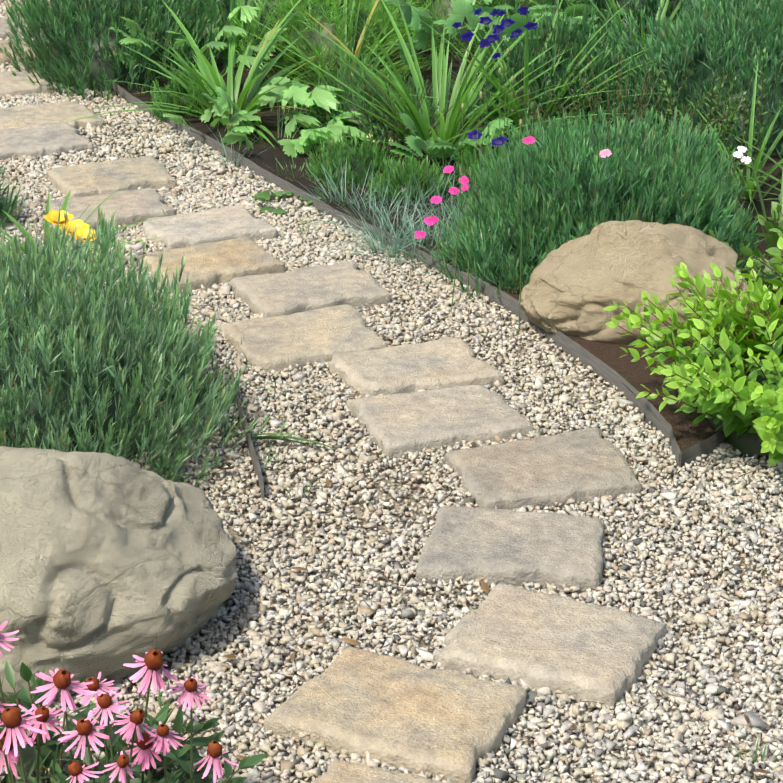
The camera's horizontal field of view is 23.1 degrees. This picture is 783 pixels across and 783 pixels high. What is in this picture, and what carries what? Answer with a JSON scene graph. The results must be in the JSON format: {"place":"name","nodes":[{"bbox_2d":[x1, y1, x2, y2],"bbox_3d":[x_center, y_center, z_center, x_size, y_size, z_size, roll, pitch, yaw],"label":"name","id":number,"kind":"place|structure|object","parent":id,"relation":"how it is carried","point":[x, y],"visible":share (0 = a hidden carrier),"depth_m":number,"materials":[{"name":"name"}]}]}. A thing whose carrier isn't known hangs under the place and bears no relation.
{"place":"outdoors","nodes":[
{"label":"outdoors","id":0,"kind":"place"},
{"label":"ground","id":1,"kind":"structure","parent":0,"visible":0},
{"bbox_2d":[0,0,782,782],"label":"foliage","id":2,"kind":"object","parent":1,"relation":"on","point":[72,378],"visible":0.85,"depth_m":5.94,"materials":[{"name":"green plant"}]},
{"bbox_2d":[0,0,782,782],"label":"gravel base","id":3,"kind":"object","parent":1,"relation":"on","point":[383,528],"visible":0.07,"depth_m":4.14,"materials":[{"name":"beige gravel"}]},
{"bbox_2d":[0,40,34,63],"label":"paver","id":4,"kind":"object","parent":3,"relation":"on","point":[2,55],"visible":0.23,"depth_m":8.37,"materials":[{"name":"beige stone"}]},
{"bbox_2d":[0,16,41,39],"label":"paver","id":5,"kind":"object","parent":3,"relation":"on","point":[3,35],"visible":0.08,"depth_m":8.79,"materials":[{"name":"beige stone"}]},
{"bbox_2d":[0,69,53,95],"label":"paver","id":6,"kind":"object","parent":3,"relation":"on","point":[18,83],"visible":0.71,"depth_m":7.83,"materials":[{"name":"beige stone"}]},
{"bbox_2d":[3,0,51,15],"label":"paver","id":7,"kind":"object","parent":3,"relation":"on","point":[5,5],"visible":0.08,"depth_m":9.35,"materials":[{"name":"beige stone"}]},
{"bbox_2d":[0,122,93,159],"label":"paver","id":8,"kind":"object","parent":3,"relation":"on","point":[42,139],"visible":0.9,"depth_m":7.04,"materials":[{"name":"beige stone"}]},
{"bbox_2d":[0,101,103,129],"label":"paver","id":9,"kind":"object","parent":3,"relation":"on","point":[28,115],"visible":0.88,"depth_m":7.37,"materials":[{"name":"beige stone"}]},
{"bbox_2d":[45,188,176,229],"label":"paver","id":10,"kind":"object","parent":3,"relation":"on","point":[128,207],"visible":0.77,"depth_m":6.31,"materials":[{"name":"beige stone"}]},
{"bbox_2d":[46,156,176,196],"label":"paver","id":11,"kind":"object","parent":3,"relation":"on","point":[92,179],"visible":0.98,"depth_m":6.62,"materials":[{"name":"beige stone"}]},
{"bbox_2d":[0,446,238,708],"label":"grey boulder","id":12,"kind":"object","parent":3,"relation":"on","point":[110,565],"visible":0.88,"depth_m":3.64,"materials":[{"name":"grey stone"}]},
{"bbox_2d":[142,205,277,249],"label":"paver","id":13,"kind":"object","parent":3,"relation":"on","point":[203,227],"visible":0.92,"depth_m":6.11,"materials":[{"name":"beige stone"}]},
{"bbox_2d":[136,237,285,292],"bbox_3d":[-0.551,-0.371,5.839,0.408,0.078,0.312,-12,26,-26],"label":"paver","id":14,"kind":"object","parent":3,"relation":"on","point":[208,265],"visible":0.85,"depth_m":5.80,"materials":[{"name":"beige stone"}]},
{"bbox_2d":[231,372,263,500],"bbox_3d":[-0.353,0.117,4.688,0.009,0.090,0.652,-4,23,-10],"label":"garden edging","id":15,"kind":"object","parent":3,"relation":"on","point":[255,460],"visible":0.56,"depth_m":4.57,"materials":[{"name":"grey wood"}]},
{"bbox_2d":[219,305,387,377],"bbox_3d":[-0.232,-0.134,5.280,0.406,0.078,0.332,-10,25,-22],"label":"paver","id":16,"kind":"object","parent":3,"relation":"on","point":[282,342],"visible":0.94,"depth_m":5.22,"materials":[{"name":"beige stone"}]},
{"bbox_2d":[230,261,390,316],"bbox_3d":[-0.234,-0.283,5.633,0.408,0.078,0.315,-10,25,-22],"label":"paver","id":17,"kind":"object","parent":3,"relation":"on","point":[298,290],"visible":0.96,"depth_m":5.57,"materials":[{"name":"beige stone"}]},
{"bbox_2d":[3,0,681,470],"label":"garden edging","id":18,"kind":"object","parent":3,"relation":"on","point":[575,350],"visible":0.38,"depth_m":5.60,"materials":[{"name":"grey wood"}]},
{"bbox_2d":[312,759,444,782],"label":"paver","id":19,"kind":"object","parent":3,"relation":"on","point":[340,771],"visible":0.98,"depth_m":3.31,"materials":[{"name":"beige stone"}]},
{"bbox_2d":[263,647,526,782],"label":"paver","id":20,"kind":"object","parent":3,"relation":"on","point":[451,725],"visible":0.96,"depth_m":3.49,"materials":[{"name":"beige stone"}]},
{"bbox_2d":[329,337,503,395],"bbox_3d":[0.058,-0.045,5.071,0.405,0.079,0.294,-8,24,-17],"label":"paver","id":21,"kind":"object","parent":3,"relation":"on","point":[430,365],"visible":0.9,"depth_m":5.02,"materials":[{"name":"beige stone"}]},
{"bbox_2d":[346,385,533,462],"bbox_3d":[0.121,0.081,4.774,0.402,0.078,0.320,-7,24,-15],"label":"paver","id":22,"kind":"object","parent":3,"relation":"on","point":[397,426],"visible":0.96,"depth_m":4.72,"materials":[{"name":"beige stone"}]},
{"bbox_2d":[416,506,603,594],"bbox_3d":[0.265,0.349,4.142,0.389,0.079,0.307,4,23,9],"label":"paver","id":23,"kind":"object","parent":3,"relation":"on","point":[510,547],"visible":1,"depth_m":4.09,"materials":[{"name":"grey stone"}]},
{"bbox_2d":[444,427,642,511],"bbox_3d":[0.368,0.201,4.492,0.434,0.078,0.323,-9,25,-20],"label":"paver","id":24,"kind":"object","parent":3,"relation":"on","point":[575,465],"visible":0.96,"depth_m":4.44,"materials":[{"name":"beige stone"}]},
{"bbox_2d":[433,583,666,708],"bbox_3d":[0.314,0.504,3.780,0.386,0.078,0.319,10,25,23],"label":"paver","id":25,"kind":"object","parent":3,"relation":"on","point":[576,649],"visible":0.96,"depth_m":3.72,"materials":[{"name":"beige stone"}]},
{"bbox_2d":[678,430,724,473],"bbox_3d":[0.974,0.053,4.838,0.010,0.089,0.881,19,30,38],"label":"garden edging","id":26,"kind":"object","parent":3,"relation":"on","point":[707,446],"visible":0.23,"depth_m":4.59,"materials":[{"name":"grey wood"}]},
{"bbox_2d":[35,0,782,451],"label":"bed","id":27,"kind":"object","parent":1,"relation":"on","point":[685,430],"visible":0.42,"depth_m":6.49,"materials":[{"name":"soil"}]},
{"bbox_2d":[0,6,750,782],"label":"flowers","id":28,"kind":"object","parent":27,"relation":"on","point":[12,720],"visible":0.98,"depth_m":2.93,"materials":[{"name":"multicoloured plant"}]},
{"bbox_2d":[519,220,753,345],"bbox_3d":[0.680,-0.285,5.367,0.646,0.368,0.518,3,23,6],"label":"tan boulder","id":29,"kind":"object","parent":27,"relation":"on","point":[574,287],"visible":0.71,"depth_m":5.23,"materials":[{"name":"beige stone"}]}
]}

